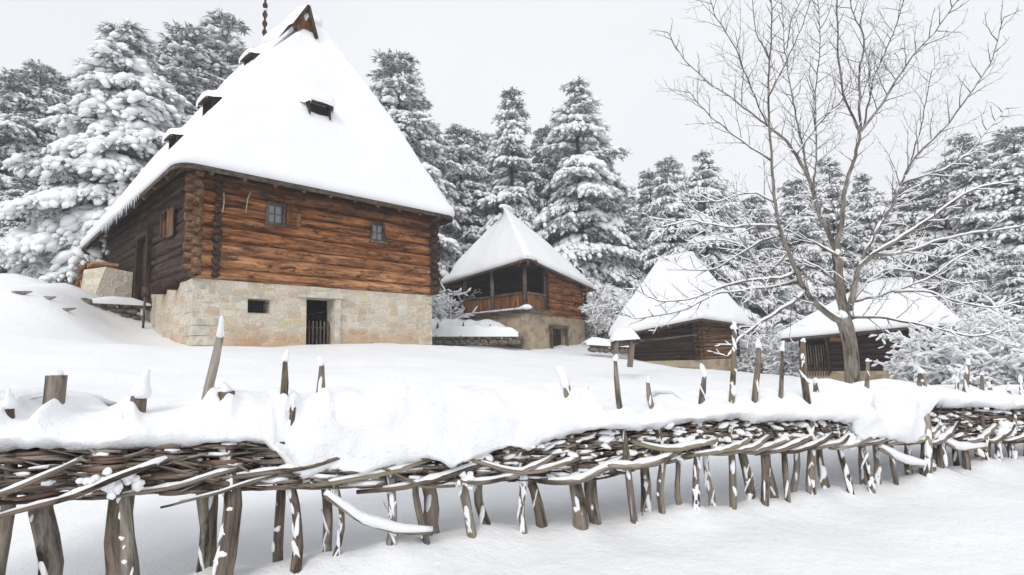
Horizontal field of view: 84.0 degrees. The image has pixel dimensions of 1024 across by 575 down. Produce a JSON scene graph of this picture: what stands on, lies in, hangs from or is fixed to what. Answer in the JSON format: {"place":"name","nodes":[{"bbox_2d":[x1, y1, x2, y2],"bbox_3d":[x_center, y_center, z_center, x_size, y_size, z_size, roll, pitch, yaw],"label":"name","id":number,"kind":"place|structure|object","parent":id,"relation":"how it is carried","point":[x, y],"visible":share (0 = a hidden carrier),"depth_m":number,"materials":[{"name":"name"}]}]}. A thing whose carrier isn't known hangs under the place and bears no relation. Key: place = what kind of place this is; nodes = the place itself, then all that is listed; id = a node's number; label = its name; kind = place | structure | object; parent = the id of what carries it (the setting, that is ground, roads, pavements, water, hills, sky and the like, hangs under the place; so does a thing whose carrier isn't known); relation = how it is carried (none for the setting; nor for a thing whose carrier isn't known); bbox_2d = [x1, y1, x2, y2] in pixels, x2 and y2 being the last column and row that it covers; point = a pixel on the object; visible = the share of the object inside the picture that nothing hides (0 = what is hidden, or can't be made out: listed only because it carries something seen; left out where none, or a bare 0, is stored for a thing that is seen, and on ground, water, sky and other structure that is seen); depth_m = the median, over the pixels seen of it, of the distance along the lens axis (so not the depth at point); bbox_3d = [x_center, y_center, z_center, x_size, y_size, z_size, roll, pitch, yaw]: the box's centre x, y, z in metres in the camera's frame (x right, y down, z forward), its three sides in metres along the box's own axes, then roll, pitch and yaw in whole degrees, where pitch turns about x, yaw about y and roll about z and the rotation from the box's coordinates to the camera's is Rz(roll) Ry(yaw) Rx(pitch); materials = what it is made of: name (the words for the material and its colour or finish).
{"place":"outdoors","nodes":[
{"label":"outdoors","id":0,"kind":"place"},
{"bbox_2d":[0,273,1023,574],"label":"snow ground","id":1,"kind":"structure","parent":0,"point":[952,519],"depth_m":4.52,"materials":[{"name":"white snow"}]},
{"bbox_2d":[0,177,37,272],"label":"pine tree","id":2,"kind":"object","parent":1,"relation":"on","point":[7,226],"visible":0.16,"depth_m":26.52,"materials":[{"name":"white plant"}]},
{"bbox_2d":[11,291,32,294],"bbox_3d":[-12.346,0.138,14.301,0.513,0.137,0.133,-2,-7,0],"label":"rock","id":3,"kind":"object","parent":1,"relation":"on","point":[21,292],"visible":1,"depth_m":14.28,"materials":[{"name":"grey stone"}]},
{"bbox_2d":[0,66,54,230],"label":"pine tree","id":4,"kind":"object","parent":1,"relation":"on","point":[11,128],"visible":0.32,"depth_m":31.04,"materials":[{"name":"white plant"}]},
{"bbox_2d":[0,59,75,190],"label":"pine tree","id":5,"kind":"object","parent":1,"relation":"on","point":[46,74],"visible":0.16,"depth_m":32.26,"materials":[{"name":"white plant"}]},
{"bbox_2d":[43,296,55,299],"bbox_3d":[-11.870,0.266,14.581,0.317,0.122,0.141,-2,-7,0],"label":"rock","id":6,"kind":"object","parent":1,"relation":"on","point":[49,297],"visible":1,"depth_m":14.57,"materials":[{"name":"grey stone"}]},
{"bbox_2d":[15,173,87,282],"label":"pine tree","id":7,"kind":"object","parent":1,"relation":"on","point":[52,181],"visible":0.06,"depth_m":23.43,"materials":[{"name":"white plant"}]},
{"bbox_2d":[31,72,84,115],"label":"pine tree","id":8,"kind":"object","parent":1,"relation":"on","point":[63,89],"visible":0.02,"depth_m":35.14,"materials":[{"name":"white plant"}]},
{"bbox_2d":[62,308,76,310],"bbox_3d":[-11.399,0.563,14.543,0.463,0.125,0.144,-2,-7,0],"label":"rock","id":9,"kind":"object","parent":1,"relation":"on","point":[67,309],"visible":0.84,"depth_m":14.52,"materials":[{"name":"grey stone"}]},
{"bbox_2d":[0,18,192,285],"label":"pine tree","id":10,"kind":"object","parent":1,"relation":"on","point":[119,116],"visible":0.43,"depth_m":23.72,"materials":[{"name":"white plant"}]},
{"bbox_2d":[75,261,118,287],"bbox_3d":[-14.745,-0.072,20.160,2.368,1.480,0.847,-8,-10,43],"label":"firewood stack","id":11,"kind":"object","parent":1,"relation":"on","point":[89,265],"visible":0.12,"depth_m":19.71,"materials":[{"name":"orange wood"}]},
{"bbox_2d":[81,296,150,319],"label":"dry stone wall","id":12,"kind":"structure","parent":1,"relation":"on","point":[129,306],"depth_m":17.39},
{"bbox_2d":[142,287,148,327],"bbox_3d":[-11.275,0.720,17.456,0.185,1.450,0.185,-5,-8,22],"label":"short post","id":13,"kind":"object","parent":1,"relation":"on","point":[145,291],"visible":0.84,"depth_m":17.45,"materials":[{"name":"grey wood"}]},
{"bbox_2d":[150,18,230,132],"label":"pine tree","id":14,"kind":"object","parent":1,"relation":"on","point":[192,85],"visible":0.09,"depth_m":32.72,"materials":[{"name":"white plant"}]},
{"bbox_2d":[175,34,233,82],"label":"pine tree","id":15,"kind":"object","parent":1,"relation":"on","point":[222,59],"visible":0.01,"depth_m":35.99,"materials":[{"name":"grey plant"}]},
{"bbox_2d":[180,7,251,114],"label":"pine tree","id":16,"kind":"object","parent":1,"relation":"on","point":[210,21],"visible":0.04,"depth_m":36.19,"materials":[{"name":"white plant"}]},
{"bbox_2d":[80,0,454,346],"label":"log house","id":17,"kind":"structure","parent":1,"relation":"on","point":[279,188],"depth_m":18.30,"materials":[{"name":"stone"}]},
{"bbox_2d":[133,229,153,311],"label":"side door","id":18,"kind":"structure","parent":17,"relation":"in","point":[147,235],"depth_m":18.53,"materials":[{"name":"brown wood"}]},
{"bbox_2d":[160,208,169,239],"bbox_3d":[-10.544,-1.920,17.290,0.720,0.870,0.070,-8,-10,43],"label":"side window","id":19,"kind":"structure","parent":17,"relation":"in","point":[163,220],"depth_m":17.31,"materials":[{"name":"brown wood"}]},
{"bbox_2d":[263,201,287,227],"bbox_3d":[-7.210,-2.200,17.239,0.480,0.739,0.714,-6,-8,31],"label":"window","id":20,"kind":"structure","parent":17,"relation":"in","point":[275,212],"depth_m":17.23,"materials":[{"name":"grey"}]},
{"bbox_2d":[369,222,387,244],"bbox_3d":[-4.733,-1.889,19.849,0.464,0.729,0.694,-6,-8,32],"label":"window","id":21,"kind":"structure","parent":17,"relation":"in","point":[377,230],"depth_m":19.84,"materials":[{"name":"grey"}]},
{"bbox_2d":[326,48,462,311],"bbox_3d":[-7.094,-5.564,35.954,8.537,20.286,10.071,4,-9,-27],"label":"pine tree","id":22,"kind":"object","parent":1,"relation":"on","point":[418,128],"visible":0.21,"depth_m":35.87,"materials":[{"name":"white plant"}]},
{"bbox_2d":[396,95,467,307],"bbox_3d":[-5.771,-4.602,37.894,7.262,17.564,7.634,-5,-8,26],"label":"pine tree","id":23,"kind":"object","parent":1,"relation":"on","point":[436,161],"visible":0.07,"depth_m":37.66,"materials":[{"name":"white plant"}]},
{"bbox_2d":[438,250,451,297],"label":"pine tree","id":24,"kind":"object","parent":1,"relation":"on","point":[444,254],"depth_m":36.16,"materials":[{"name":"grey plant"}]},
{"bbox_2d":[431,283,481,340],"bbox_3d":[-4.074,1.114,29.924,5.416,4.686,6.444,4,-9,-38],"label":"snowy shrub","id":25,"kind":"object","parent":1,"relation":"on","point":[442,309],"visible":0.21,"depth_m":28.88,"materials":[{"name":"white snow"}]},
{"bbox_2d":[450,231,466,253],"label":"pine tree","id":26,"kind":"object","parent":1,"relation":"on","point":[462,240],"visible":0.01,"depth_m":38.61,"materials":[{"name":"grey plant"}]},
{"bbox_2d":[437,123,497,260],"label":"pine tree","id":27,"kind":"object","parent":1,"relation":"on","point":[469,193],"visible":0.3,"depth_m":39.86,"materials":[{"name":"white plant"}]},
{"bbox_2d":[455,128,495,227],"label":"pine tree","id":28,"kind":"object","parent":1,"relation":"on","point":[478,138],"visible":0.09,"depth_m":41.57,"materials":[{"name":"white plant"}]},
{"bbox_2d":[432,325,521,344],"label":"stone wall","id":29,"kind":"structure","parent":1,"relation":"on","point":[471,333],"depth_m":24.75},
{"bbox_2d":[432,319,523,340],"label":"picket wall","id":30,"kind":"structure","parent":1,"relation":"on","point":[436,324],"depth_m":26.57,"materials":[{"name":"stone"}]},
{"bbox_2d":[458,133,502,202],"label":"pine tree","id":31,"kind":"object","parent":1,"relation":"on","point":[486,137],"visible":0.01,"depth_m":47.54,"materials":[{"name":"grey plant"}]},
{"bbox_2d":[460,85,545,249],"bbox_3d":[-0.775,-5.251,40.027,7.343,19.286,7.715,4,-9,-40],"label":"pine tree","id":32,"kind":"object","parent":1,"relation":"on","point":[508,151],"visible":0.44,"depth_m":40.00,"materials":[{"name":"white plant"}]},
{"bbox_2d":[0,316,1023,574],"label":"wattle fence","id":33,"kind":"object","parent":1,"relation":"on","point":[378,436],"visible":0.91,"depth_m":3.59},
{"bbox_2d":[440,204,595,349],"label":"gallery house","id":34,"kind":"structure","parent":1,"relation":"on","point":[527,281],"depth_m":29.58,"materials":[{"name":"brown"}]},
{"bbox_2d":[548,324,568,348],"bbox_3d":[2.365,3.029,29.905,0.447,2.078,2.181,-6,-8,30],"label":"cellar door","id":35,"kind":"structure","parent":34,"relation":"in","point":[555,336],"depth_m":30.23,"materials":[{"name":"brown wood"}]},
{"bbox_2d":[511,163,552,246],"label":"pine tree","id":36,"kind":"object","parent":1,"relation":"on","point":[536,193],"visible":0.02,"depth_m":41.23,"materials":[{"name":"grey plant"}]},
{"bbox_2d":[523,124,577,245],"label":"pine tree","id":37,"kind":"object","parent":1,"relation":"on","point":[545,166],"visible":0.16,"depth_m":41.42,"materials":[{"name":"white plant"}]},
{"bbox_2d":[532,76,646,338],"bbox_3d":[4.324,-4.759,38.550,9.960,19.922,10.562,-8,-8,44],"label":"pine tree","id":38,"kind":"object","parent":1,"relation":"on","point":[585,127],"visible":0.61,"depth_m":37.70,"materials":[{"name":"white plant"}]},
{"bbox_2d":[581,337,628,353],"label":"stone wall","id":39,"kind":"structure","parent":1,"relation":"on","point":[598,344],"depth_m":27.04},
{"bbox_2d":[586,235,624,285],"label":"pine tree","id":40,"kind":"object","parent":1,"relation":"on","point":[596,259],"visible":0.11,"depth_m":38.04,"materials":[{"name":"grey plant"}]},
{"bbox_2d":[579,268,637,338],"bbox_3d":[5.700,1.709,34.895,8.296,5.262,6.216,2,-8,-27],"label":"snowy shrub","id":41,"kind":"object","parent":1,"relation":"on","point":[596,323],"visible":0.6,"depth_m":33.47,"materials":[{"name":"white snow"}]},
{"bbox_2d":[576,163,647,291],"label":"pine tree","id":42,"kind":"object","parent":1,"relation":"on","point":[610,208],"visible":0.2,"depth_m":38.21,"materials":[{"name":"white plant"}]},
{"bbox_2d":[609,328,639,366],"bbox_3d":[2.456,1.311,12.424,0.605,0.862,0.540,-2,-7,0],"label":"plank rack","id":43,"kind":"object","parent":1,"relation":"on","point":[629,337],"visible":0.98,"depth_m":12.20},
{"bbox_2d":[621,204,635,220],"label":"pine tree","id":44,"kind":"object","parent":1,"relation":"on","point":[624,207],"visible":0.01,"depth_m":42.79,"materials":[{"name":"white plant"}]},
{"bbox_2d":[612,218,652,294],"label":"pine tree","id":45,"kind":"object","parent":1,"relation":"on","point":[635,233],"visible":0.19,"depth_m":38.05,"materials":[{"name":"white plant"}]},
{"bbox_2d":[622,194,643,239],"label":"pine tree","id":46,"kind":"object","parent":1,"relation":"on","point":[631,199],"visible":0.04,"depth_m":49.89,"materials":[{"name":"white plant"}]},
{"bbox_2d":[633,168,672,273],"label":"pine tree","id":47,"kind":"object","parent":1,"relation":"on","point":[643,202],"visible":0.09,"depth_m":40.20,"materials":[{"name":"white plant"}]},
{"bbox_2d":[639,156,707,269],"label":"pine tree","id":48,"kind":"object","parent":1,"relation":"on","point":[661,186],"visible":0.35,"depth_m":36.13,"materials":[{"name":"white plant"}]},
{"bbox_2d":[608,251,750,370],"bbox_3d":[8.560,1.877,29.165,5.919,7.467,4.377,-7,-9,38],"label":"log hut","id":49,"kind":"object","parent":1,"relation":"on","point":[711,324],"visible":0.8,"depth_m":28.01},
{"bbox_2d":[639,334,698,341],"bbox_3d":[5.635,1.696,19.577,0.291,0.594,15.420,-5,-8,23],"label":"long pole","id":50,"kind":"object","parent":49,"relation":"attached to","point":[646,340],"visible":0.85,"depth_m":17.32,"materials":[{"name":"brown wood"}]},
{"bbox_2d":[673,149,772,361],"bbox_3d":[12.483,-1.752,36.284,6.806,14.747,7.141,-4,-7,19],"label":"pine tree","id":51,"kind":"object","parent":1,"relation":"on","point":[711,168],"visible":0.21,"depth_m":35.65,"materials":[{"name":"white plant"}]},
{"bbox_2d":[708,190,791,340],"bbox_3d":[14.854,-0.837,37.670,6.371,11.963,5.895,-4,-7,15],"label":"pine tree","id":52,"kind":"object","parent":1,"relation":"on","point":[769,303],"visible":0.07,"depth_m":36.53,"materials":[{"name":"white plant"}]},
{"bbox_2d":[723,195,802,335],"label":"pine tree","id":53,"kind":"object","parent":1,"relation":"on","point":[762,211],"visible":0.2,"depth_m":38.14,"materials":[{"name":"white plant"}]},
{"bbox_2d":[736,318,799,376],"bbox_3d":[13.866,3.307,29.805,5.564,3.445,4.916,-8,-9,40],"label":"snowy shrub","id":54,"kind":"object","parent":1,"relation":"on","point":[770,357],"visible":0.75,"depth_m":29.00,"materials":[{"name":"white snow"}]},
{"bbox_2d":[747,268,805,346],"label":"pine tree","id":55,"kind":"object","parent":1,"relation":"on","point":[794,315],"visible":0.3,"depth_m":35.51,"materials":[{"name":"white plant"}]},
{"bbox_2d":[769,179,849,321],"bbox_3d":[19.933,-1.447,38.921,5.407,12.467,6.379,-5,-5,35],"label":"pine tree","id":56,"kind":"object","parent":1,"relation":"on","point":[807,226],"visible":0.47,"depth_m":38.19,"materials":[{"name":"white plant"}]},
{"bbox_2d":[614,0,1023,383],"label":"bare tree","id":57,"kind":"object","parent":1,"relation":"on","point":[844,317],"visible":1,"depth_m":14.17,"materials":[{"name":"grey plant"}]},
{"bbox_2d":[797,155,867,313],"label":"pine tree","id":58,"kind":"object","parent":1,"relation":"on","point":[837,180],"visible":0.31,"depth_m":39.03,"materials":[{"name":"white plant"}]},
{"bbox_2d":[779,277,962,380],"bbox_3d":[16.809,2.501,25.898,6.796,6.573,5.186,1,-8,-24],"label":"barred hut","id":59,"kind":"object","parent":1,"relation":"on","point":[819,332],"visible":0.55,"depth_m":25.43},
{"bbox_2d":[849,205,892,246],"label":"pine tree","id":60,"kind":"object","parent":1,"relation":"on","point":[886,221],"depth_m":47.89,"materials":[{"name":"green plant"}]},
{"bbox_2d":[836,172,936,298],"bbox_3d":[25.439,-1.590,39.456,6.181,13.185,6.015,5,-10,-42],"label":"pine tree","id":61,"kind":"object","parent":1,"relation":"on","point":[872,199],"visible":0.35,"depth_m":38.85,"materials":[{"name":"white plant"}]},
{"bbox_2d":[872,178,956,312],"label":"pine tree","id":62,"kind":"object","parent":1,"relation":"on","point":[916,207],"visible":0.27,"depth_m":37.96,"materials":[{"name":"white plant"}]},
{"bbox_2d":[869,315,987,384],"bbox_3d":[16.133,2.733,20.662,4.839,3.483,4.986,-1,-7,-9],"label":"snowy shrub","id":63,"kind":"object","parent":1,"relation":"on","point":[911,348],"visible":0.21,"depth_m":20.97,"materials":[{"name":"white snow"}]},
{"bbox_2d":[905,167,964,304],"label":"pine tree","id":64,"kind":"object","parent":1,"relation":"on","point":[932,191],"visible":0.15,"depth_m":37.18,"materials":[{"name":"white plant"}]},
{"bbox_2d":[898,291,1023,387],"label":"snowy shrub","id":65,"kind":"object","parent":1,"relation":"on","point":[996,363],"visible":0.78,"depth_m":17.31,"materials":[{"name":"white snow"}]},
{"bbox_2d":[921,283,1015,347],"bbox_3d":[20.312,2.830,26.019,9.004,6.124,7.771,-2,-7,0],"label":"snowy shrub","id":66,"kind":"object","parent":1,"relation":"on","point":[962,309],"visible":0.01,"depth_m":25.75,"materials":[{"name":"white snow"}]},
{"bbox_2d":[939,243,1002,332],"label":"pine tree","id":67,"kind":"object","parent":1,"relation":"on","point":[972,270],"visible":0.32,"depth_m":31.81,"materials":[{"name":"white plant"}]},
{"bbox_2d":[932,132,1023,307],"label":"pine tree","id":68,"kind":"object","parent":1,"relation":"on","point":[965,222],"visible":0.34,"depth_m":34.54,"materials":[{"name":"white plant"}]},
{"bbox_2d":[960,315,1023,346],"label":"snowy shrub","id":69,"kind":"object","parent":1,"relation":"on","point":[961,322],"visible":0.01,"depth_m":18.96,"materials":[{"name":"white snow"}]},
{"bbox_2d":[961,126,1023,302],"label":"pine tree","id":70,"kind":"object","parent":1,"relation":"on","point":[1013,205],"visible":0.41,"depth_m":33.27,"materials":[{"name":"white plant"}]},
{"bbox_2d":[989,250,1023,323],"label":"pine tree","id":71,"kind":"object","parent":1,"relation":"on","point":[1014,282],"visible":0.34,"depth_m":29.91,"materials":[{"name":"white plant"}]},
{"bbox_2d":[0,0,1023,249],"label":"sky","id":72,"kind":"structure","parent":0,"point":[467,51],"materials":[{"name":"white"}]}
]}

